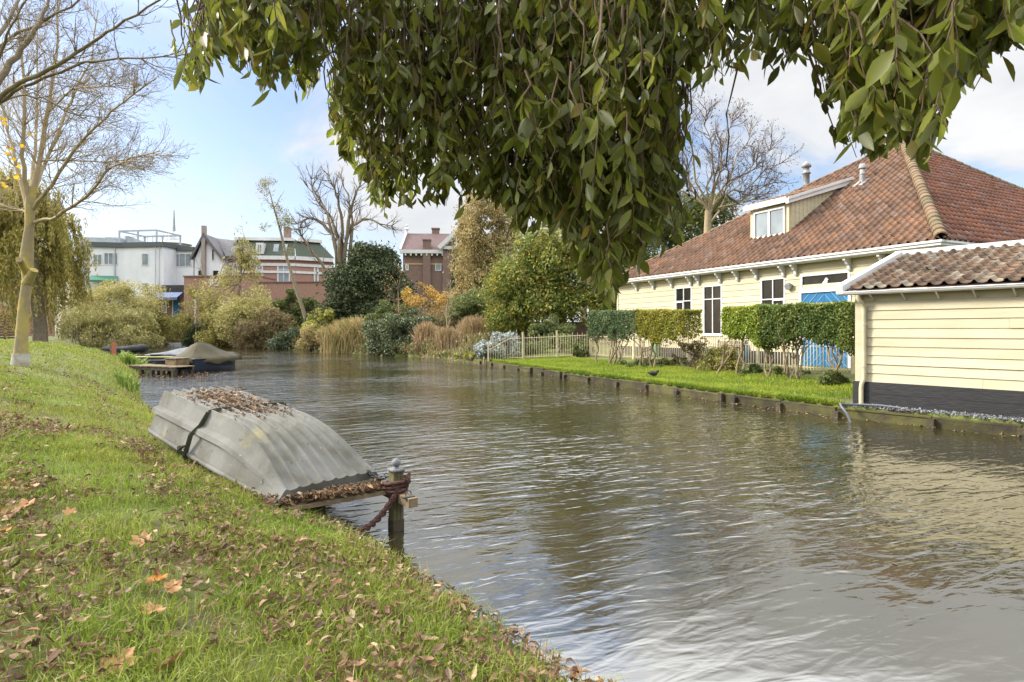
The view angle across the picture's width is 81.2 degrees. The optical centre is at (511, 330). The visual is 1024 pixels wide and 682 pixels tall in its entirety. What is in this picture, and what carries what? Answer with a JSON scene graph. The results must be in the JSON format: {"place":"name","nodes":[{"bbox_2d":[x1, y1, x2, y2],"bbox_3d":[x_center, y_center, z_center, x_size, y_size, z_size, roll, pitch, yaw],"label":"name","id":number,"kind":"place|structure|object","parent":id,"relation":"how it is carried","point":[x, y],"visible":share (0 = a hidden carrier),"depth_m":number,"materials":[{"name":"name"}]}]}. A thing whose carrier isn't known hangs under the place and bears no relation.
{"place":"outdoors","nodes":[
{"label":"outdoors","id":0,"kind":"place"},
{"bbox_2d":[0,331,1023,681],"bbox_3d":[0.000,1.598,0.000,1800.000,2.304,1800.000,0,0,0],"label":"ground","id":1,"kind":"structure","parent":0,"point":[10,635],"depth_m":3.53,"materials":[{"name":"green plant"}]},
{"bbox_2d":[0,315,14,338],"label":"slatted fence","id":2,"kind":"object","parent":1,"relation":"on","point":[4,334],"visible":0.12,"depth_m":65.97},
{"bbox_2d":[0,506,20,518],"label":"maple leaf","id":3,"kind":"object","parent":1,"relation":"on","point":[3,510],"visible":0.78,"depth_m":3.96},
{"bbox_2d":[13,498,34,508],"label":"maple leaf","id":4,"kind":"object","parent":1,"relation":"on","point":[23,500],"visible":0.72,"depth_m":4.15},
{"bbox_2d":[0,272,54,335],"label":"brick house","id":5,"kind":"structure","parent":1,"relation":"on","point":[49,333],"depth_m":97.46,"materials":[{"name":"brown brick"}]},
{"bbox_2d":[0,159,118,342],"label":"weeping willow","id":6,"kind":"object","parent":1,"relation":"on","point":[55,258],"visible":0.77,"depth_m":59.68,"materials":[{"name":"green plant"}]},
{"bbox_2d":[0,0,195,366],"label":"bare tree","id":7,"kind":"object","parent":1,"relation":"on","point":[20,355],"visible":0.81,"depth_m":14.30,"materials":[{"name":"beige plant"}]},
{"bbox_2d":[52,297,166,349],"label":"shrub","id":8,"kind":"object","parent":1,"relation":"on","point":[92,327],"visible":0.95,"depth_m":55.93,"materials":[{"name":"green plant"}]},
{"bbox_2d":[0,0,222,144],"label":"bare tree","id":9,"kind":"object","parent":1,"relation":"on","point":[8,92],"visible":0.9,"depth_m":8.29,"materials":[{"name":"brown plant"}]},
{"bbox_2d":[58,278,172,338],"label":"shrub","id":10,"kind":"object","parent":1,"relation":"on","point":[127,298],"visible":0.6,"depth_m":72.49,"materials":[{"name":"green plant"}]},
{"bbox_2d":[100,644,137,675],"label":"maple leaf","id":11,"kind":"object","parent":1,"relation":"on","point":[128,653],"visible":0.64,"depth_m":2.38,"materials":[{"name":"plant"}]},
{"bbox_2d":[109,368,141,392],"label":"grass clump","id":12,"kind":"object","parent":1,"relation":"on","point":[128,382],"visible":0.88,"depth_m":16.58,"materials":[{"name":"green plant"}]},
{"bbox_2d":[111,350,149,371],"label":"grass clump","id":13,"kind":"object","parent":1,"relation":"on","point":[129,358],"visible":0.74,"depth_m":28.44,"materials":[{"name":"green plant"}]},
{"bbox_2d":[80,229,195,335],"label":"apartment block","id":14,"kind":"structure","parent":1,"relation":"on","point":[144,262],"depth_m":83.71,"materials":[{"name":"white paint"}]},
{"bbox_2d":[104,252,117,264],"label":"window","id":15,"kind":"structure","parent":14,"relation":"in","point":[108,257],"depth_m":83.64,"materials":[{"name":"glass"}]},
{"bbox_2d":[141,253,148,265],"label":"window","id":16,"kind":"structure","parent":14,"relation":"in","point":[144,256],"depth_m":83.47,"materials":[{"name":"glass"}]},
{"bbox_2d":[176,253,190,266],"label":"window","id":17,"kind":"structure","parent":14,"relation":"in","point":[182,259],"depth_m":85.51,"materials":[{"name":"glass"}]},
{"bbox_2d":[129,530,150,546],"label":"maple leaf","id":18,"kind":"object","parent":1,"relation":"on","point":[144,532],"visible":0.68,"depth_m":3.74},
{"bbox_2d":[135,601,164,614],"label":"maple leaf","id":19,"kind":"object","parent":1,"relation":"on","point":[158,608],"visible":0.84,"depth_m":2.82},
{"bbox_2d":[112,308,193,342],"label":"shrub","id":20,"kind":"object","parent":1,"relation":"on","point":[164,321],"visible":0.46,"depth_m":75.04,"materials":[{"name":"green plant"}]},
{"bbox_2d":[145,573,167,582],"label":"maple leaf","id":21,"kind":"object","parent":1,"relation":"on","point":[158,577],"visible":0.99,"depth_m":3.18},
{"bbox_2d":[145,285,183,337],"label":"service building","id":22,"kind":"structure","parent":1,"relation":"on","point":[177,296],"depth_m":80.91,"materials":[{"name":"brick"}]},
{"bbox_2d":[172,298,179,337],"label":"door","id":23,"kind":"structure","parent":22,"relation":"in","point":[175,306],"depth_m":80.81,"materials":[{"name":"blue paint"}]},
{"bbox_2d":[154,648,182,670],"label":"maple leaf","id":24,"kind":"object","parent":1,"relation":"on","point":[170,660],"visible":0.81,"depth_m":2.38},
{"bbox_2d":[161,579,182,592],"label":"maple leaf","id":25,"kind":"object","parent":1,"relation":"on","point":[170,588],"visible":0.96,"depth_m":3.12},
{"bbox_2d":[160,210,191,246],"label":"tower","id":26,"kind":"structure","parent":1,"relation":"on","point":[174,240],"depth_m":169.16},
{"bbox_2d":[181,320,211,346],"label":"shrub","id":27,"kind":"object","parent":1,"relation":"on","point":[189,339],"visible":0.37,"depth_m":71.75,"materials":[{"name":"green plant"}]},
{"bbox_2d":[170,279,226,342],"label":"shrub","id":28,"kind":"object","parent":1,"relation":"on","point":[188,321],"visible":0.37,"depth_m":70.73,"materials":[{"name":"green plant"}]},
{"bbox_2d":[189,225,247,275],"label":"gabled house","id":29,"kind":"structure","parent":1,"relation":"on","point":[211,250],"depth_m":85.04,"materials":[{"name":"paint"}]},
{"bbox_2d":[193,307,248,347],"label":"shrub","id":30,"kind":"object","parent":1,"relation":"on","point":[211,337],"visible":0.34,"depth_m":67.58,"materials":[{"name":"green plant"}]},
{"bbox_2d":[192,215,271,336],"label":"feathery tree","id":31,"kind":"object","parent":1,"relation":"on","point":[246,259],"visible":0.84,"depth_m":68.87,"materials":[{"name":"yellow plant"}]},
{"bbox_2d":[204,285,298,347],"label":"shrub","id":32,"kind":"object","parent":1,"relation":"on","point":[231,314],"visible":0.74,"depth_m":65.56,"materials":[{"name":"green plant"}]},
{"bbox_2d":[183,275,330,336],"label":"brick extension","id":33,"kind":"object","parent":1,"relation":"on","point":[306,289],"visible":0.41,"depth_m":78.63,"materials":[{"name":"brown brick"}]},
{"bbox_2d":[228,304,297,348],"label":"shrub","id":34,"kind":"object","parent":1,"relation":"on","point":[252,332],"visible":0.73,"depth_m":64.99,"materials":[{"name":"green plant"}]},
{"bbox_2d":[224,227,333,280],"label":"mansard house","id":35,"kind":"structure","parent":1,"relation":"on","point":[303,264],"depth_m":88.40,"materials":[{"name":"paint"}]},
{"bbox_2d":[277,266,289,280],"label":"window","id":36,"kind":"structure","parent":35,"relation":"in","point":[280,276],"depth_m":87.80,"materials":[{"name":"glass"}]},
{"bbox_2d":[255,176,309,327],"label":"leaning tree","id":37,"kind":"object","parent":1,"relation":"on","point":[300,301],"visible":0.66,"depth_m":61.39,"materials":[{"name":"grey plant"}]},
{"bbox_2d":[266,326,302,349],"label":"shrub","id":38,"kind":"object","parent":1,"relation":"on","point":[279,340],"visible":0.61,"depth_m":60.68,"materials":[{"name":"green plant"}]},
{"bbox_2d":[271,288,323,327],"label":"shrub","id":39,"kind":"object","parent":1,"relation":"on","point":[291,299],"visible":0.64,"depth_m":69.28,"materials":[{"name":"green plant"}]},
{"bbox_2d":[295,324,324,350],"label":"shrub","id":40,"kind":"object","parent":1,"relation":"on","point":[306,342],"visible":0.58,"depth_m":57.00,"materials":[{"name":"beige plant"}]},
{"bbox_2d":[119,332,506,360],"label":"undergrowth","id":41,"kind":"object","parent":1,"relation":"on","point":[435,351],"visible":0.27,"depth_m":44.27,"materials":[{"name":"brown plant"}]},
{"bbox_2d":[214,458,417,531],"bbox_3d":[-2.378,1.901,6.401,1.436,1.298,3.020,0,0,-38],"label":"mooring stage","id":42,"kind":"object","parent":1,"relation":"on","point":[396,510],"visible":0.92,"depth_m":5.73,"materials":[{"name":"grey paint"}]},
{"bbox_2d":[148,386,378,505],"bbox_3d":[-2.862,1.128,6.599,3.037,0.829,1.336,0,0,40],"label":"dinghy","id":43,"kind":"object","parent":42,"relation":"on","point":[284,454],"visible":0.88,"depth_m":6.03,"materials":[{"name":"plastic"}]},
{"bbox_2d":[366,469,388,480],"bbox_3d":[-1.333,1.438,5.923,0.292,0.100,0.031,0,0,22],"label":"mooring chain","id":44,"kind":"object","parent":43,"relation":"attached to","point":[380,478],"visible":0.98,"depth_m":5.91,"materials":[{"name":"metal"}]},
{"bbox_2d":[176,386,390,510],"bbox_3d":[-2.648,1.132,6.517,1.205,0.881,3.106,0,0,-44],"label":"leaf debris","id":45,"kind":"object","parent":42,"relation":"on","point":[350,488],"visible":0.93,"depth_m":5.77,"materials":[{"name":"plant"}]},
{"bbox_2d":[352,473,410,534],"bbox_3d":[-1.285,1.637,5.728,0.645,0.496,0.272,0,0,-38],"label":"mooring rope","id":46,"kind":"object","parent":42,"relation":"attached to","point":[393,491],"visible":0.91,"depth_m":5.74,"materials":[{"name":"fabric"}]},
{"bbox_2d":[298,306,338,331],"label":"shrub","id":47,"kind":"object","parent":1,"relation":"on","point":[328,314],"visible":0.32,"depth_m":59.56,"materials":[{"name":"green plant"}]},
{"bbox_2d":[314,315,367,352],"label":"reed bed","id":48,"kind":"object","parent":1,"relation":"on","point":[342,336],"visible":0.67,"depth_m":51.53,"materials":[{"name":"plant"}]},
{"bbox_2d":[284,159,404,295],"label":"bare tree","id":49,"kind":"object","parent":1,"relation":"on","point":[340,247],"visible":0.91,"depth_m":66.48,"materials":[{"name":"brown plant"}]},
{"bbox_2d":[311,236,419,325],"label":"yew tree","id":50,"kind":"object","parent":1,"relation":"on","point":[354,284],"visible":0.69,"depth_m":60.52,"materials":[{"name":"green plant"}]},
{"bbox_2d":[364,299,407,327],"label":"shrub","id":51,"kind":"object","parent":1,"relation":"on","point":[383,308],"visible":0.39,"depth_m":50.99,"materials":[{"name":"green plant"}]},
{"bbox_2d":[379,264,411,314],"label":"bare sapling","id":52,"kind":"object","parent":1,"relation":"on","point":[397,301],"visible":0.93,"depth_m":50.05,"materials":[{"name":"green plant"}]},
{"bbox_2d":[356,306,436,355],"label":"ivy bush","id":53,"kind":"object","parent":1,"relation":"on","point":[379,334],"visible":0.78,"depth_m":47.23,"materials":[{"name":"green plant"}]},
{"bbox_2d":[410,320,439,353],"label":"grass clump","id":54,"kind":"object","parent":1,"relation":"on","point":[425,329],"visible":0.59,"depth_m":44.90,"materials":[{"name":"plant"}]},
{"bbox_2d":[400,281,453,316],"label":"shrub","id":55,"kind":"object","parent":1,"relation":"on","point":[414,301],"visible":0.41,"depth_m":59.02,"materials":[{"name":"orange plant"}]},
{"bbox_2d":[431,326,462,349],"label":"grass clump","id":56,"kind":"object","parent":1,"relation":"on","point":[445,338],"visible":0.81,"depth_m":43.10,"materials":[{"name":"plant"}]},
{"bbox_2d":[441,283,456,327],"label":"bare sapling","id":57,"kind":"object","parent":1,"relation":"on","point":[446,315],"visible":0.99,"depth_m":47.03,"materials":[{"name":"beige plant"}]},
{"bbox_2d":[417,289,481,329],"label":"shrub","id":58,"kind":"object","parent":1,"relation":"on","point":[437,316],"visible":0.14,"depth_m":50.70,"materials":[{"name":"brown plant"}]},
{"bbox_2d":[399,224,501,318],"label":"brick villa","id":59,"kind":"object","parent":1,"relation":"on","point":[425,262],"visible":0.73,"depth_m":80.08,"materials":[{"name":"brick"}]},
{"bbox_2d":[423,354,484,365],"bbox_3d":[-3.544,2.200,35.226,0.224,1.500,5.863,0,0,-44],"label":"paling fence","id":60,"kind":"object","parent":1,"relation":"on","point":[439,360],"visible":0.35,"depth_m":35.23,"materials":[{"name":"wood"}]},
{"bbox_2d":[447,253,461,294],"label":"spruce tree","id":61,"kind":"object","parent":1,"relation":"on","point":[453,284],"visible":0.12,"depth_m":65.60,"materials":[{"name":"plant"}]},
{"bbox_2d":[450,350,477,360],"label":"shrub","id":62,"kind":"object","parent":1,"relation":"on","point":[466,354],"visible":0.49,"depth_m":36.09,"materials":[{"name":"green plant"}]},
{"bbox_2d":[451,314,493,347],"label":"grass clump","id":63,"kind":"object","parent":1,"relation":"on","point":[470,324],"visible":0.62,"depth_m":46.31,"materials":[{"name":"plant"}]},
{"bbox_2d":[442,186,520,314],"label":"golden tree","id":64,"kind":"object","parent":1,"relation":"on","point":[477,244],"visible":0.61,"depth_m":60.82,"materials":[{"name":"yellow plant"}]},
{"bbox_2d":[440,285,530,339],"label":"shrub","id":65,"kind":"object","parent":1,"relation":"on","point":[472,307],"visible":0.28,"depth_m":49.30,"materials":[{"name":"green plant"}]},
{"bbox_2d":[472,330,520,358],"bbox_3d":[-0.890,0.868,34.583,2.842,1.840,2.641,0,0,0],"label":"silver bush","id":66,"kind":"object","parent":1,"relation":"on","point":[480,348],"visible":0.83,"depth_m":34.03,"materials":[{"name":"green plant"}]},
{"bbox_2d":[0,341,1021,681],"bbox_3d":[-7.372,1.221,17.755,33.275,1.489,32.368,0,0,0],"label":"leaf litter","id":67,"kind":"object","parent":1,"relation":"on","point":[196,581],"visible":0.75,"depth_m":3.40,"materials":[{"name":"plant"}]},
{"bbox_2d":[487,330,591,360],"bbox_3d":[1.550,1.144,33.340,5.854,2.493,0.110,0,0,-4],"label":"metal fence","id":68,"kind":"object","parent":1,"relation":"on","point":[557,336],"visible":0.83,"depth_m":33.34,"materials":[{"name":"metal"}]},
{"bbox_2d":[506,332,596,356],"bbox_3d":[1.901,0.833,36.900,6.393,1.522,5.363,0,0,22],"label":"shrub","id":69,"kind":"object","parent":1,"relation":"on","point":[561,342],"visible":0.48,"depth_m":36.43,"materials":[{"name":"green plant"}]},
{"bbox_2d":[527,313,576,348],"bbox_3d":[2.702,0.065,39.821,3.425,2.510,2.666,0,0,0],"label":"shrub","id":70,"kind":"object","parent":1,"relation":"on","point":[539,330],"visible":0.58,"depth_m":39.41,"materials":[{"name":"green plant"}]},
{"bbox_2d":[477,225,628,334],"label":"broadleaf tree","id":71,"kind":"object","parent":1,"relation":"on","point":[540,263],"visible":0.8,"depth_m":43.54,"materials":[{"name":"green plant"}]},
{"bbox_2d":[510,322,616,342],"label":"hedge","id":72,"kind":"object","parent":1,"relation":"on","point":[581,330],"depth_m":49.48,"materials":[{"name":"green plant"}]},
{"bbox_2d":[572,338,589,356],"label":"shrub","id":73,"kind":"object","parent":1,"relation":"on","point":[577,352],"visible":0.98,"depth_m":33.09,"materials":[{"name":"green plant"}]},
{"bbox_2d":[169,0,1023,309],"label":"overhanging tree","id":74,"kind":"object","parent":1,"relation":"on","point":[893,70],"visible":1,"depth_m":2.57,"materials":[{"name":"green plant"}]},
{"bbox_2d":[585,308,651,363],"bbox_3d":[4.735,0.301,27.117,1.425,2.647,4.240,0,0,-26],"label":"clipped hedge","id":75,"kind":"object","parent":1,"relation":"on","point":[602,321],"visible":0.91,"depth_m":26.92,"materials":[{"name":"green plant"}]},
{"bbox_2d":[619,357,686,367],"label":"shrub","id":76,"kind":"object","parent":1,"relation":"on","point":[665,361],"visible":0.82,"depth_m":25.65,"materials":[{"name":"green plant"}]},
{"bbox_2d":[626,308,703,366],"bbox_3d":[6.155,0.325,24.395,1.396,2.573,3.583,0,0,-29],"label":"clipped hedge","id":77,"kind":"object","parent":1,"relation":"on","point":[655,326],"visible":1,"depth_m":23.72,"materials":[{"name":"green plant"}]},
{"bbox_2d":[613,187,741,317],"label":"evergreen tree","id":78,"kind":"object","parent":1,"relation":"on","point":[697,210],"visible":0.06,"depth_m":48.72,"materials":[{"name":"green plant"}]},
{"bbox_2d":[671,336,709,366],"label":"shrub","id":79,"kind":"object","parent":1,"relation":"on","point":[696,344],"visible":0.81,"depth_m":24.73,"materials":[{"name":"brown plant"}]},
{"bbox_2d":[693,344,742,371],"bbox_3d":[7.816,1.090,22.363,1.888,1.191,1.666,0,0,0],"label":"shrub","id":80,"kind":"object","parent":1,"relation":"on","point":[715,356],"visible":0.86,"depth_m":22.36,"materials":[{"name":"green plant"}]},
{"bbox_2d":[590,332,854,373],"bbox_3d":[7.821,0.770,26.584,0.110,1.553,15.568,0,0,-26],"label":"picket fence","id":81,"kind":"object","parent":1,"relation":"on","point":[852,364],"visible":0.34,"depth_m":24.31,"materials":[{"name":"beige paint"}]},
{"bbox_2d":[674,79,803,232],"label":"bare tree","id":82,"kind":"object","parent":1,"relation":"on","point":[709,205],"visible":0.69,"depth_m":45.64,"materials":[{"name":"brown plant"}]},
{"bbox_2d":[716,303,779,373],"bbox_3d":[7.990,0.344,20.628,1.285,2.531,2.526,0,0,-23],"label":"clipped hedge","id":83,"kind":"object","parent":1,"relation":"on","point":[739,322],"visible":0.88,"depth_m":20.26,"materials":[{"name":"green plant"}]},
{"bbox_2d":[479,361,1023,437],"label":"quay wall","id":84,"kind":"structure","parent":1,"relation":"on","point":[1005,429],"depth_m":14.05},
{"bbox_2d":[735,363,818,376],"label":"shrub","id":85,"kind":"object","parent":1,"relation":"on","point":[754,368],"visible":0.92,"depth_m":20.62,"materials":[{"name":"green plant"}]},
{"bbox_2d":[754,300,854,378],"bbox_3d":[9.057,0.347,18.609,1.510,2.524,4.081,0,0,-27],"label":"clipped hedge","id":86,"kind":"object","parent":1,"relation":"on","point":[822,323],"visible":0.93,"depth_m":17.92,"materials":[{"name":"green plant"}]},
{"bbox_2d":[617,141,1023,367],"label":"farmhouse","id":87,"kind":"object","parent":1,"relation":"on","point":[818,240],"visible":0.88,"depth_m":25.72,"materials":[{"name":"tile"}]},
{"bbox_2d":[675,286,691,309],"bbox_3d":[8.663,-1.458,30.125,0.572,1.482,1.114,0,0,-1],"label":"window","id":88,"kind":"structure","parent":87,"relation":"in","point":[683,295],"depth_m":30.11,"materials":[{"name":"white paint"}]},
{"bbox_2d":[703,284,722,335],"bbox_3d":[9.509,-0.948,28.343,0.670,2.422,1.200,0,0,0],"label":"window","id":89,"kind":"structure","parent":87,"relation":"in","point":[712,294],"depth_m":28.34,"materials":[{"name":"white paint"}]},
{"bbox_2d":[760,277,784,304],"bbox_3d":[11.042,-1.413,25.270,0.596,1.624,1.163,0,0,-1],"label":"window","id":90,"kind":"structure","parent":87,"relation":"in","point":[772,290],"depth_m":25.25,"materials":[{"name":"white paint"}]},
{"bbox_2d":[802,292,823,365],"bbox_3d":[11.875,-0.082,23.555,0.064,2.938,0.980,0,0,-26],"label":"door","id":91,"kind":"structure","parent":87,"relation":"in","point":[817,297],"depth_m":23.56,"materials":[{"name":"blue paint"}]},
{"bbox_2d":[798,270,849,292],"bbox_3d":[12.076,-1.874,23.103,1.073,0.756,2.022,0,0,0],"label":"transom window","id":92,"kind":"structure","parent":87,"relation":"in","point":[835,276],"depth_m":23.18,"materials":[{"name":"white paint"}]},
{"bbox_2d":[824,291,847,367],"bbox_3d":[12.311,-0.082,22.664,0.064,2.938,0.980,0,0,-26],"label":"door","id":93,"kind":"structure","parent":87,"relation":"in","point":[831,296],"depth_m":22.75,"materials":[{"name":"blue paint"}]},
{"bbox_2d":[816,370,849,385],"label":"shrub","id":94,"kind":"object","parent":1,"relation":"on","point":[831,377],"visible":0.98,"depth_m":16.93,"materials":[{"name":"green plant"}]},
{"bbox_2d":[835,239,1023,418],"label":"shed","id":95,"kind":"structure","parent":1,"relation":"on","point":[950,337],"depth_m":12.52,"materials":[{"name":"beige paint"}]},
{"bbox_2d":[838,402,1023,422],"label":"gravel","id":96,"kind":"structure","parent":1,"relation":"on","point":[982,416],"depth_m":12.03,"materials":[{"name":"gravel"}]},
{"bbox_2d":[839,403,901,422],"bbox_3d":[7.664,1.862,12.910,1.187,0.589,0.599,0,0,0],"label":"drain hose","id":97,"kind":"object","parent":96,"relation":"on","point":[848,404],"visible":0.81,"depth_m":12.90,"materials":[{"name":"grey plastic"}]},
{"bbox_2d":[0,0,1023,330],"label":"sky","id":98,"kind":"structure","parent":0,"point":[237,144],"materials":[{"name":"blue"}]},
{"bbox_2d":[92,346,1023,681],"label":"water","id":99,"kind":"structure","parent":0,"point":[782,546],"depth_m":6.17,"materials":[{"name":"grey liquid"}]},
{"bbox_2d":[102,344,148,351],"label":"inflatable boat","id":100,"kind":"object","parent":99,"relation":"on","point":[138,348],"visible":0.9,"depth_m":52.63,"materials":[{"name":"black rubber"}]},
{"bbox_2d":[140,359,164,364],"bbox_3d":[-18.904,1.828,30.999,2.661,0.644,1.310,0,0,-12],"label":"rowing boat","id":101,"kind":"object","parent":99,"relation":"on","point":[161,362],"visible":0.24,"depth_m":30.70,"materials":[{"name":"black rubber"}]},
{"bbox_2d":[136,356,172,359],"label":"mossy jetty","id":102,"kind":"object","parent":99,"relation":"in","point":[154,357],"visible":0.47,"depth_m":33.72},
{"bbox_2d":[127,364,193,376],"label":"plank jetty","id":103,"kind":"object","parent":99,"relation":"in","point":[161,369],"visible":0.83,"depth_m":25.97,"materials":[{"name":"wood"}]},
{"bbox_2d":[164,357,188,364],"bbox_3d":[-14.935,1.370,26.654,0.720,0.310,0.730,0,0,24],"label":"deck box","id":104,"kind":"object","parent":103,"relation":"on","point":[178,361],"visible":1,"depth_m":26.42,"materials":[{"name":"wood"}]},
{"bbox_2d":[145,347,234,355],"bbox_3d":[-19.287,1.540,36.007,4.875,1.220,2.044,0,0,-20],"label":"covered boat","id":105,"kind":"object","parent":99,"relation":"on","point":[175,352],"visible":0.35,"depth_m":34.99,"materials":[{"name":"fabric"}]},
{"bbox_2d":[170,341,241,371],"bbox_3d":[-14.971,1.337,29.696,2.103,1.626,4.151,0,0,19],"label":"covered boat","id":106,"kind":"object","parent":99,"relation":"on","point":[202,356],"visible":0.81,"depth_m":28.71,"materials":[{"name":"fabric"}]},
{"bbox_2d":[485,355,854,404],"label":"lawn grass","id":107,"kind":"structure","parent":0,"point":[600,370],"depth_m":19.48,"materials":[{"name":"plant"}]},
{"bbox_2d":[709,339,745,360],"bbox_3d":[9.188,0.889,25.567,0.673,1.010,1.544,0,0,-26],"label":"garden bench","id":108,"kind":"object","parent":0,"point":[729,342],"visible":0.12,"depth_m":25.75,"materials":[{"name":"wood"}]},
{"bbox_2d":[737,342,750,362],"bbox_3d":[9.872,0.939,25.541,0.640,0.900,0.640,0,0,0],"label":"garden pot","id":109,"kind":"object","parent":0,"point":[746,354],"visible":0.39,"depth_m":25.27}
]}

